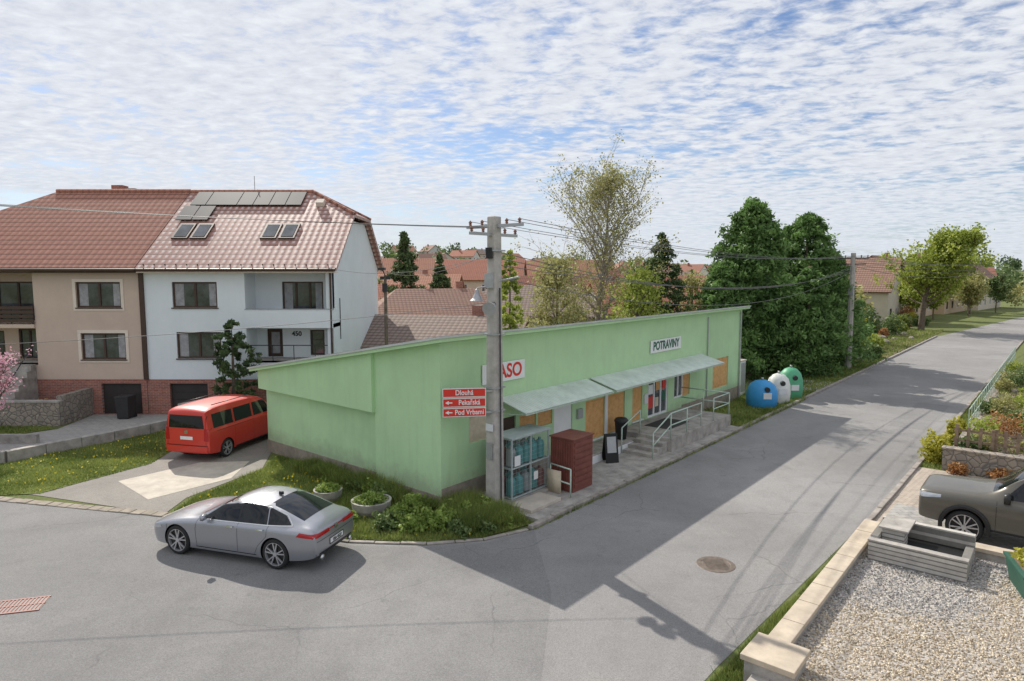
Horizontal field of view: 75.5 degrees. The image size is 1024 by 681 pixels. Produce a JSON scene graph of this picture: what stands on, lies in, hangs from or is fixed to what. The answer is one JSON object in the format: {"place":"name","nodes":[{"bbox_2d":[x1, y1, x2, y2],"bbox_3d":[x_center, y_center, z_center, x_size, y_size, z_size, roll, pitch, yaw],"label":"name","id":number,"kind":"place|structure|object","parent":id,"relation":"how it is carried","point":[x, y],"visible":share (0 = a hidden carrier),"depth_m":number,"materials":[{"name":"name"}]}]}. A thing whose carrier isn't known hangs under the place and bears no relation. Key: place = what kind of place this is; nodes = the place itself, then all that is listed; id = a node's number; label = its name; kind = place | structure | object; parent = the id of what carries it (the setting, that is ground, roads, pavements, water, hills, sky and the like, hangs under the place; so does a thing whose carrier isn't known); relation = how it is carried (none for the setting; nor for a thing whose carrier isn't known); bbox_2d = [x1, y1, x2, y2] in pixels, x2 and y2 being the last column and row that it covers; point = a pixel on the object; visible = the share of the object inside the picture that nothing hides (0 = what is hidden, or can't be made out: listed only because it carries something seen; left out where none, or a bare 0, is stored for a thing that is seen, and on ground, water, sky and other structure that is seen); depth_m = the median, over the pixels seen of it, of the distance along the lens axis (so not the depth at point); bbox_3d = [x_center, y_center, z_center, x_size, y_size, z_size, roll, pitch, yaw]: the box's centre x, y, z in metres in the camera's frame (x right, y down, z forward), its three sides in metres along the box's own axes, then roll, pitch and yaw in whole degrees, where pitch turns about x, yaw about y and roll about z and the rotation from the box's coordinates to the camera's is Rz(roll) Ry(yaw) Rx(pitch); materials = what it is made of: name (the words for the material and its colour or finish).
{"place":"outdoors","nodes":[
{"label":"outdoors","id":0,"kind":"place"},
{"bbox_2d":[0,414,167,449],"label":"driveway","id":1,"kind":"structure","parent":0,"point":[95,423],"depth_m":29.02,"materials":[{"name":"grey concrete"}]},
{"bbox_2d":[0,434,39,442],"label":"garden edging","id":2,"kind":"object","parent":1,"relation":"on","point":[19,438],"visible":1,"depth_m":26.13,"materials":[{"name":"concrete"}]},
{"bbox_2d":[0,419,166,463],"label":"garden wall","id":3,"kind":"structure","parent":1,"relation":"on","point":[21,453],"depth_m":25.40,"materials":[{"name":"concrete"}]},
{"bbox_2d":[114,394,136,418],"bbox_3d":[-17.900,3.079,30.677,0.620,1.067,0.777,0,6,0],"label":"wheelie bin","id":4,"kind":"object","parent":1,"relation":"on","point":[125,404],"visible":1,"depth_m":30.39,"materials":[{"name":"plastic"}]},
{"bbox_2d":[0,426,170,494],"bbox_3d":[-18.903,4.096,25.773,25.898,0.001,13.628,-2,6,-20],"label":"lawn","id":5,"kind":"structure","parent":0,"point":[65,485],"depth_m":22.87,"materials":[{"name":"green plant"}]},
{"bbox_2d":[32,434,270,511],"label":"driveway","id":6,"kind":"structure","parent":0,"point":[167,482],"depth_m":21.46,"materials":[{"name":"concrete"}]},
{"bbox_2d":[165,391,267,456],"bbox_3d":[-10.967,3.083,25.858,2.260,2.014,4.922,1,6,14],"label":"parked red van","id":7,"kind":"object","parent":6,"relation":"on","point":[223,425],"visible":0.84,"depth_m":23.94,"materials":[{"name":"paint"}]},
{"bbox_2d":[135,221,377,413],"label":"walls","id":8,"kind":"structure","parent":0,"point":[178,369],"depth_m":31.31,"materials":[{"name":"white paint"}]},
{"bbox_2d":[135,193,383,270],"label":"roof","id":9,"kind":"structure","parent":8,"relation":"on","point":[234,243],"depth_m":32.04,"materials":[{"name":"tile"}]},
{"bbox_2d":[142,176,370,265],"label":"roof fittings","id":10,"kind":"object","parent":9,"relation":"on","point":[248,197],"visible":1,"depth_m":34.44,"materials":[{"name":"grey glass"}]},
{"bbox_2d":[443,259,526,291],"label":"village house","id":11,"kind":"structure","parent":0,"point":[473,272],"depth_m":114.59,"materials":[{"name":"orange tile"}]},
{"bbox_2d":[0,317,1023,680],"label":"road","id":12,"kind":"structure","parent":0,"point":[778,509],"depth_m":17.79,"materials":[{"name":"grey asphalt"}]},
{"bbox_2d":[0,402,948,680],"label":"road patch","id":13,"kind":"object","parent":12,"relation":"on","point":[132,598],"visible":1,"depth_m":13.27,"materials":[{"name":"grey asphalt"}]},
{"bbox_2d":[0,595,51,614],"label":"drain grate","id":14,"kind":"object","parent":13,"relation":"on","point":[12,606],"visible":1,"depth_m":13.40,"materials":[{"name":"brown metal"}]},
{"bbox_2d":[154,485,352,568],"bbox_3d":[-6.336,4.333,16.182,4.705,1.490,2.078,2,6,17],"label":"parked silver car","id":15,"kind":"object","parent":13,"relation":"on","point":[277,526],"visible":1,"depth_m":15.38,"materials":[{"name":"paint"}]},
{"bbox_2d":[696,556,735,572],"bbox_3d":[4.710,5.169,15.285,0.880,0.011,0.880,0,6,0],"label":"manhole cover","id":16,"kind":"object","parent":12,"relation":"on","point":[715,564],"visible":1,"depth_m":15.27,"materials":[{"name":"metal"}]},
{"bbox_2d":[0,293,1023,680],"bbox_3d":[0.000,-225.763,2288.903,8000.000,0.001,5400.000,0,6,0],"label":"ground","id":17,"kind":"structure","parent":0,"point":[948,323],"depth_m":77.90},
{"bbox_2d":[0,345,36,412],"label":"magnolia tree","id":18,"kind":"object","parent":17,"relation":"on","point":[6,381],"visible":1,"depth_m":25.38,"materials":[{"name":"pink plant"}]},
{"bbox_2d":[0,388,93,425],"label":"stone wall","id":19,"kind":"structure","parent":17,"relation":"on","point":[66,408],"depth_m":29.11,"materials":[{"name":"stone"}]},
{"bbox_2d":[0,268,148,425],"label":"walls","id":20,"kind":"structure","parent":17,"relation":"on","point":[43,306],"depth_m":31.16,"materials":[{"name":"beige paint"}]},
{"bbox_2d":[0,192,189,267],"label":"roof","id":21,"kind":"structure","parent":20,"relation":"on","point":[39,238],"depth_m":32.76,"materials":[{"name":"tile"}]},
{"bbox_2d":[56,185,190,192],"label":"roof ridge","id":22,"kind":"structure","parent":21,"relation":"on","point":[119,189],"depth_m":35.52,"materials":[{"name":"tile"}]},
{"bbox_2d":[0,496,169,516],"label":"kerb","id":23,"kind":"structure","parent":17,"relation":"on","point":[86,507],"depth_m":18.98,"materials":[{"name":"grey concrete"}]},
{"bbox_2d":[210,319,262,395],"bbox_3d":[-12.593,1.367,30.006,2.454,4.815,2.240,3,6,25],"label":"dark juniper","id":24,"kind":"object","parent":17,"relation":"on","point":[235,342],"visible":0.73,"depth_m":29.64,"materials":[{"name":"green plant"}]},
{"bbox_2d":[174,454,533,541],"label":"grass verge","id":25,"kind":"object","parent":17,"relation":"on","point":[365,522],"depth_m":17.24,"materials":[{"name":"green plant"}]},
{"bbox_2d":[313,482,342,501],"bbox_3d":[-5.441,4.458,19.550,0.840,0.578,0.840,0,6,0],"label":"concrete planter","id":26,"kind":"object","parent":25,"relation":"on","point":[329,491],"visible":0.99,"depth_m":19.32,"materials":[{"name":"grey concrete"}]},
{"bbox_2d":[289,454,439,511],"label":"tall grass","id":27,"kind":"structure","parent":25,"relation":"on","point":[314,466],"depth_m":20.68,"materials":[{"name":"green plant"}]},
{"bbox_2d":[351,490,391,517],"bbox_3d":[-3.928,4.541,18.478,1.120,0.630,1.120,0,6,0],"label":"concrete planter","id":28,"kind":"object","parent":25,"relation":"on","point":[367,503],"visible":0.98,"depth_m":18.18,"materials":[{"name":"grey concrete"}]},
{"bbox_2d":[367,510,405,531],"bbox_3d":[-3.310,4.684,17.442,1.096,0.635,1.273,0,6,0],"label":"weed clump","id":29,"kind":"object","parent":25,"relation":"on","point":[388,520],"visible":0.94,"depth_m":17.17,"materials":[{"name":"green plant"}]},
{"bbox_2d":[394,509,429,537],"bbox_3d":[-2.545,4.724,17.182,1.101,0.613,1.202,-5,8,-41],"label":"weed clump","id":30,"kind":"object","parent":25,"relation":"on","point":[412,522],"visible":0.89,"depth_m":17.00,"materials":[{"name":"green plant"}]},
{"bbox_2d":[400,492,435,515],"bbox_3d":[-2.630,4.558,18.565,1.325,0.674,1.113,3,7,31],"label":"weed clump","id":31,"kind":"object","parent":25,"relation":"on","point":[409,503],"visible":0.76,"depth_m":18.38,"materials":[{"name":"green plant"}]},
{"bbox_2d":[421,503,459,534],"bbox_3d":[-1.913,4.679,17.409,1.088,0.652,1.098,-5,8,-43],"label":"weed clump","id":32,"kind":"object","parent":25,"relation":"on","point":[439,519],"visible":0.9,"depth_m":17.20,"materials":[{"name":"green plant"}]},
{"bbox_2d":[433,486,527,534],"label":"tall grass","id":33,"kind":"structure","parent":25,"relation":"on","point":[467,514],"depth_m":17.69,"materials":[{"name":"green plant"}]},
{"bbox_2d":[380,231,426,298],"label":"spruce tree","id":34,"kind":"object","parent":17,"relation":"on","point":[406,258],"visible":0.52,"depth_m":61.19,"materials":[{"name":"green plant"}]},
{"bbox_2d":[377,258,442,273],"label":"village house","id":35,"kind":"structure","parent":17,"relation":"on","point":[423,263],"depth_m":109.97,"materials":[{"name":"orange tile"}]},
{"bbox_2d":[377,270,464,288],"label":"village house","id":36,"kind":"structure","parent":17,"relation":"on","point":[426,279],"depth_m":86.26,"materials":[{"name":"orange tile"}]},
{"bbox_2d":[341,528,528,544],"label":"kerb","id":37,"kind":"structure","parent":17,"relation":"on","point":[434,542],"depth_m":16.50,"materials":[{"name":"grey concrete"}]},
{"bbox_2d":[429,253,453,288],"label":"spruce tree","id":38,"kind":"object","parent":17,"relation":"on","point":[440,280],"visible":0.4,"depth_m":67.36,"materials":[{"name":"green plant"}]},
{"bbox_2d":[378,281,508,315],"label":"village house","id":39,"kind":"structure","parent":17,"relation":"on","point":[403,301],"depth_m":54.73,"materials":[{"name":"brown tile"}]},
{"bbox_2d":[360,305,533,348],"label":"outbuilding","id":40,"kind":"structure","parent":17,"relation":"on","point":[404,328],"depth_m":38.30,"materials":[{"name":"brown tile"}]},
{"bbox_2d":[466,216,523,502],"bbox_3d":[-0.489,0.755,18.539,1.455,8.350,1.542,-1,6,-7],"label":"utility pole","id":41,"kind":"object","parent":17,"relation":"on","point":[492,306],"visible":0.95,"depth_m":18.37,"materials":[{"name":"concrete"}]},
{"bbox_2d":[442,387,492,417],"bbox_3d":[-1.200,1.719,18.357,1.450,0.870,0.084,-1,6,-8],"label":"street direction sign","id":42,"kind":"object","parent":41,"relation":"attached to","point":[476,404],"visible":1,"depth_m":18.31,"materials":[{"name":"red metal"}]},
{"bbox_2d":[0,204,1023,343],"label":"power lines","id":43,"kind":"object","parent":41,"relation":"hanging from","point":[639,282],"visible":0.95,"depth_m":21.34,"materials":[{"name":"metal"}]},
{"bbox_2d":[258,310,741,496],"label":"walls","id":44,"kind":"structure","parent":17,"relation":"on","point":[381,412],"depth_m":21.57,"materials":[{"name":"green paint"}]},
{"bbox_2d":[247,305,750,370],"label":"roof","id":45,"kind":"structure","parent":44,"relation":"on","point":[435,340],"depth_m":21.55,"materials":[{"name":"metal"}]},
{"bbox_2d":[482,359,524,384],"bbox_3d":[-0.239,0.961,20.423,0.040,0.600,2.000,5,8,40],"label":"butcher sign","id":46,"kind":"object","parent":44,"relation":"attached to","point":[513,369],"visible":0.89,"depth_m":20.68,"materials":[{"name":"white paint"}]},
{"bbox_2d":[469,311,741,474],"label":"openings","id":47,"kind":"object","parent":44,"relation":"attached to","point":[655,399],"visible":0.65,"depth_m":25.57,"materials":[{"name":"brown wood"}]},
{"bbox_2d":[503,354,724,415],"bbox_3d":[4.742,1.478,25.617,1.145,0.510,14.800,5,8,40],"label":"canopy","id":48,"kind":"object","parent":44,"relation":"attached to","point":[527,403],"visible":0.98,"depth_m":23.71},
{"bbox_2d":[650,336,680,353],"bbox_3d":[6.684,0.177,28.636,0.043,0.540,2.800,5,8,40],"label":"grocery sign","id":49,"kind":"object","parent":44,"relation":"attached to","point":[665,344],"visible":1,"depth_m":28.54,"materials":[{"name":"white paint"}]},
{"bbox_2d":[268,386,739,503],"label":"plinth","id":50,"kind":"structure","parent":17,"relation":"on","point":[478,482],"depth_m":23.20,"materials":[{"name":"grey concrete"}]},
{"bbox_2d":[502,249,525,329],"bbox_3d":[-0.114,-0.586,33.200,1.834,8.055,1.848,0,6,0],"label":"columnar cypress","id":51,"kind":"object","parent":17,"relation":"on","point":[507,285],"visible":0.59,"depth_m":32.77,"materials":[{"name":"green plant"}]},
{"bbox_2d":[482,285,607,326],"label":"village house","id":52,"kind":"structure","parent":17,"relation":"on","point":[524,290],"depth_m":59.20,"materials":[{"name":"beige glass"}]},
{"bbox_2d":[518,242,602,327],"bbox_3d":[2.530,-1.117,36.510,4.910,8.469,5.513,0,6,0],"label":"garden tree","id":53,"kind":"object","parent":17,"relation":"on","point":[550,280],"visible":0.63,"depth_m":36.20,"materials":[{"name":"green plant"}]},
{"bbox_2d":[510,129,679,321],"bbox_3d":[5.763,-4.839,41.035,9.932,14.957,7.881,-3,7,-29],"label":"birch tree","id":54,"kind":"object","parent":17,"relation":"on","point":[604,183],"visible":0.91,"depth_m":39.64,"materials":[{"name":"green plant"}]},
{"bbox_2d":[602,258,678,318],"bbox_3d":[6.865,-0.587,35.150,4.191,7.666,4.696,1,6,9],"label":"garden tree","id":55,"kind":"object","parent":17,"relation":"on","point":[651,293],"visible":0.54,"depth_m":34.88,"materials":[{"name":"green plant"}]},
{"bbox_2d":[586,275,707,319],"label":"village house","id":56,"kind":"structure","parent":17,"relation":"on","point":[663,299],"depth_m":63.52,"materials":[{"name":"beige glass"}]},
{"bbox_2d":[635,232,694,315],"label":"spruce tree","id":57,"kind":"object","parent":17,"relation":"on","point":[675,296],"visible":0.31,"depth_m":44.78,"materials":[{"name":"green plant"}]},
{"bbox_2d":[665,270,712,312],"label":"garden tree","id":58,"kind":"object","parent":17,"relation":"on","point":[692,281],"visible":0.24,"depth_m":46.77,"materials":[{"name":"green plant"}]},
{"bbox_2d":[528,336,936,529],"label":"kerb","id":59,"kind":"structure","parent":17,"relation":"on","point":[555,514],"depth_m":23.12,"materials":[{"name":"grey concrete"}]},
{"bbox_2d":[704,357,884,425],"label":"grass verge","id":60,"kind":"object","parent":17,"relation":"on","point":[759,410],"depth_m":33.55,"materials":[{"name":"green plant"}]},
{"bbox_2d":[687,259,772,379],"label":"conifer tree","id":61,"kind":"object","parent":60,"relation":"on","point":[724,270],"visible":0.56,"depth_m":40.56,"materials":[{"name":"green plant"}]},
{"bbox_2d":[746,377,777,407],"bbox_3d":[12.582,2.585,33.282,1.520,1.470,1.530,0,6,0],"label":"recycling container","id":62,"kind":"object","parent":60,"relation":"on","point":[761,392],"visible":0.98,"depth_m":32.74,"materials":[{"name":"plastic"}]},
{"bbox_2d":[696,196,836,376],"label":"conifer tree","id":63,"kind":"object","parent":60,"relation":"on","point":[754,216],"visible":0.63,"depth_m":41.59,"materials":[{"name":"green plant"}]},
{"bbox_2d":[730,394,806,427],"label":"kerb weeds","id":64,"kind":"object","parent":60,"relation":"on","point":[753,416],"visible":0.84,"depth_m":30.96,"materials":[{"name":"green plant"}]},
{"bbox_2d":[768,371,790,403],"bbox_3d":[13.866,2.395,34.410,1.200,1.620,1.210,0,6,0],"label":"recycling container","id":65,"kind":"object","parent":60,"relation":"on","point":[780,381],"visible":0.77,"depth_m":33.93,"materials":[{"name":"plastic"}]},
{"bbox_2d":[780,365,802,398],"bbox_3d":[14.971,2.203,35.558,1.280,1.770,1.290,0,6,0],"label":"recycling container","id":66,"kind":"object","parent":60,"relation":"on","point":[793,375],"visible":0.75,"depth_m":35.04,"materials":[{"name":"plastic"}]},
{"bbox_2d":[757,266,852,377],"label":"conifer tree","id":67,"kind":"object","parent":60,"relation":"on","point":[828,350],"visible":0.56,"depth_m":42.80,"materials":[{"name":"green plant"}]},
{"bbox_2d":[761,211,886,369],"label":"conifer tree","id":68,"kind":"object","parent":60,"relation":"on","point":[810,228],"visible":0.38,"depth_m":46.67,"materials":[{"name":"green plant"}]},
{"bbox_2d":[813,259,878,364],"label":"conifer tree","id":69,"kind":"object","parent":60,"relation":"on","point":[843,268],"visible":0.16,"depth_m":49.06,"materials":[{"name":"green plant"}]},
{"bbox_2d":[621,271,1023,317],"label":"distant trees","id":70,"kind":"object","parent":17,"relation":"on","point":[1018,291],"visible":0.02,"depth_m":126.30,"materials":[{"name":"green plant"}]},
{"bbox_2d":[837,253,869,368],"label":"utility pole","id":71,"kind":"object","parent":17,"relation":"on","point":[847,363],"visible":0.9,"depth_m":45.89,"materials":[{"name":"concrete"}]},
{"bbox_2d":[810,257,904,323],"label":"street house","id":72,"kind":"structure","parent":17,"relation":"on","point":[884,300],"depth_m":88.16,"materials":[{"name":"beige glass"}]},
{"bbox_2d":[740,519,1016,680],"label":"wall","id":73,"kind":"structure","parent":17,"relation":"on","point":[777,653],"depth_m":11.91,"materials":[{"name":"concrete"}]},
{"bbox_2d":[852,328,943,360],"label":"ground cover","id":74,"kind":"object","parent":17,"relation":"on","point":[899,343],"visible":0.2,"depth_m":65.81,"materials":[{"name":"green plant"}]},
{"bbox_2d":[796,547,1023,680],"bbox_3d":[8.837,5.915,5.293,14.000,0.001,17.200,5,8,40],"label":"gravel bed","id":75,"kind":"object","parent":17,"relation":"on","point":[890,624],"depth_m":11.98,"materials":[{"name":"grey gravel"}]},
{"bbox_2d":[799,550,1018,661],"bbox_3d":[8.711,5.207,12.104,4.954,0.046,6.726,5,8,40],"label":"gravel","id":76,"kind":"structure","parent":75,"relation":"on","point":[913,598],"depth_m":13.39,"materials":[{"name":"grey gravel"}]},
{"bbox_2d":[867,514,975,582],"bbox_3d":[9.242,4.602,14.909,1.890,0.670,1.620,5,8,40],"label":"planter box","id":77,"kind":"object","parent":75,"relation":"on","point":[942,552],"visible":1,"depth_m":14.81,"materials":[{"name":"concrete"}]},
{"bbox_2d":[1003,547,1023,597],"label":"planter box","id":78,"kind":"object","parent":75,"relation":"on","point":[1015,563],"visible":1,"depth_m":13.51,"materials":[{"name":"plastic"}]},
{"bbox_2d":[917,428,950,464],"bbox_3d":[15.048,3.744,23.455,1.170,1.195,1.114,-6,8,-45],"label":"garden shrub","id":79,"kind":"object","parent":17,"relation":"on","point":[934,449],"visible":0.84,"depth_m":23.33,"materials":[{"name":"yellow plant"}]},
{"bbox_2d":[870,222,999,329],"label":"roadside tree","id":80,"kind":"object","parent":17,"relation":"on","point":[953,250],"visible":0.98,"depth_m":74.98,"materials":[{"name":"green plant"}]},
{"bbox_2d":[866,340,1023,519],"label":"kerb","id":81,"kind":"structure","parent":17,"relation":"on","point":[881,506],"depth_m":21.77,"materials":[{"name":"grey concrete"}]},
{"bbox_2d":[951,271,989,316],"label":"street tree","id":82,"kind":"object","parent":17,"relation":"on","point":[974,290],"visible":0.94,"depth_m":102.04,"materials":[{"name":"green plant"}]},
{"bbox_2d":[941,370,1023,477],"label":"wall","id":83,"kind":"structure","parent":17,"relation":"on","point":[980,462],"depth_m":21.98,"materials":[{"name":"stone"}]},
{"bbox_2d":[968,347,1015,426],"bbox_3d":[27.011,2.004,36.673,0.039,1.000,29.040,5,8,40],"label":"metal fence","id":84,"kind":"object","parent":83,"relation":"on","point":[1011,359],"visible":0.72,"depth_m":32.20,"materials":[{"name":"green metal"}]},
{"bbox_2d":[969,381,1023,454],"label":"rockery bed","id":85,"kind":"object","parent":83,"relation":"on","point":[1013,442],"depth_m":25.11,"materials":[{"name":"green plant"}]},
{"bbox_2d":[953,424,1023,453],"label":"wooden fence","id":86,"kind":"object","parent":85,"relation":"on","point":[994,434],"visible":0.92,"depth_m":22.16,"materials":[{"name":"brown wood"}]},
{"bbox_2d":[987,409,1023,438],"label":"garden shrub","id":87,"kind":"object","parent":85,"relation":"on","point":[1005,424],"visible":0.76,"depth_m":24.45,"materials":[{"name":"orange plant"}]},
{"bbox_2d":[984,270,1022,312],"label":"street tree","id":88,"kind":"object","parent":17,"relation":"on","point":[999,285],"visible":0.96,"depth_m":110.95,"materials":[{"name":"green plant"}]},
{"bbox_2d":[0,0,1023,270],"label":"sky","id":89,"kind":"structure","parent":0,"point":[888,122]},
{"bbox_2d":[476,425,739,521],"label":"pavement","id":90,"kind":"structure","parent":0,"point":[604,475],"depth_m":22.01,"materials":[{"name":"concrete"}]},
{"bbox_2d":[547,462,571,497],"bbox_3d":[1.444,4.178,19.849,0.928,0.874,0.128,6,8,44],"label":"cart rail","id":91,"kind":"object","parent":90,"relation":"on","point":[554,481],"visible":1,"depth_m":19.94,"materials":[{"name":"white metal"}]},
{"bbox_2d":[549,429,594,492],"bbox_3d":[1.851,3.707,20.507,0.930,1.640,1.130,5,8,40],"label":"metal locker","id":92,"kind":"object","parent":90,"relation":"on","point":[572,449],"visible":0.88,"depth_m":20.12,"materials":[{"name":"red metal"}]},
{"bbox_2d":[484,408,730,513],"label":"concrete platform","id":93,"kind":"structure","parent":90,"relation":"on","point":[635,442],"depth_m":25.16,"materials":[{"name":"concrete"}]},
{"bbox_2d":[503,424,550,500],"bbox_3d":[0.271,3.625,19.928,0.860,1.820,1.850,5,8,40],"label":"gas bottle cage","id":94,"kind":"object","parent":93,"relation":"on","point":[523,452],"visible":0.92,"depth_m":19.67,"materials":[{"name":"paint"}]},
{"bbox_2d":[621,387,729,459],"bbox_3d":[6.374,3.170,26.806,2.254,1.474,6.898,5,8,40],"label":"handrail","id":95,"kind":"object","parent":93,"relation":"on","point":[671,424],"visible":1,"depth_m":25.48,"materials":[{"name":"grey metal"}]},
{"bbox_2d":[602,433,618,463],"bbox_3d":[3.456,3.763,23.263,0.480,1.000,0.450,-2,6,-16],"label":"board sign","id":96,"kind":"object","parent":90,"relation":"on","point":[610,449],"visible":1,"depth_m":23.14,"materials":[{"name":"metal"}]},
{"bbox_2d":[710,539,847,680],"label":"roadside grass","id":97,"kind":"structure","parent":0,"point":[767,629],"depth_m":11.99,"materials":[{"name":"green plant"}]},
{"bbox_2d":[873,467,990,521],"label":"paved driveway","id":98,"kind":"structure","parent":0,"point":[907,494],"depth_m":20.57,"materials":[{"name":"beige concrete"}]},
{"bbox_2d":[880,504,1023,551],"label":"paving","id":99,"kind":"structure","parent":0,"point":[993,539],"depth_m":17.13,"materials":[{"name":"beige concrete"}]},
{"bbox_2d":[919,468,1023,541],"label":"parked car","id":100,"kind":"object","parent":99,"relation":"on","point":[976,506],"visible":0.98,"depth_m":16.32,"materials":[{"name":"metal"}]},
{"bbox_2d":[965,260,1000,309],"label":"street house","id":101,"kind":"structure","parent":0,"point":[988,303],"depth_m":126.03,"materials":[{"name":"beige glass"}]},
{"bbox_3d":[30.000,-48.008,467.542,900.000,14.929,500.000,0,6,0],"label":"hillside","id":102,"kind":"structure","parent":0,"visible":0},
{"bbox_2d":[378,241,1023,287],"bbox_3d":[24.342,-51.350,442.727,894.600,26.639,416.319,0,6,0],"label":"distant trees","id":103,"kind":"object","parent":102,"relation":"on","point":[444,250],"visible":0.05,"depth_m":310.62,"materials":[{"name":"green plant"}]},
{"bbox_2d":[384,242,1022,275],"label":"distant trees","id":104,"kind":"object","parent":102,"relation":"on","point":[1014,263],"visible":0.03,"depth_m":399.75,"materials":[{"name":"green plant"}]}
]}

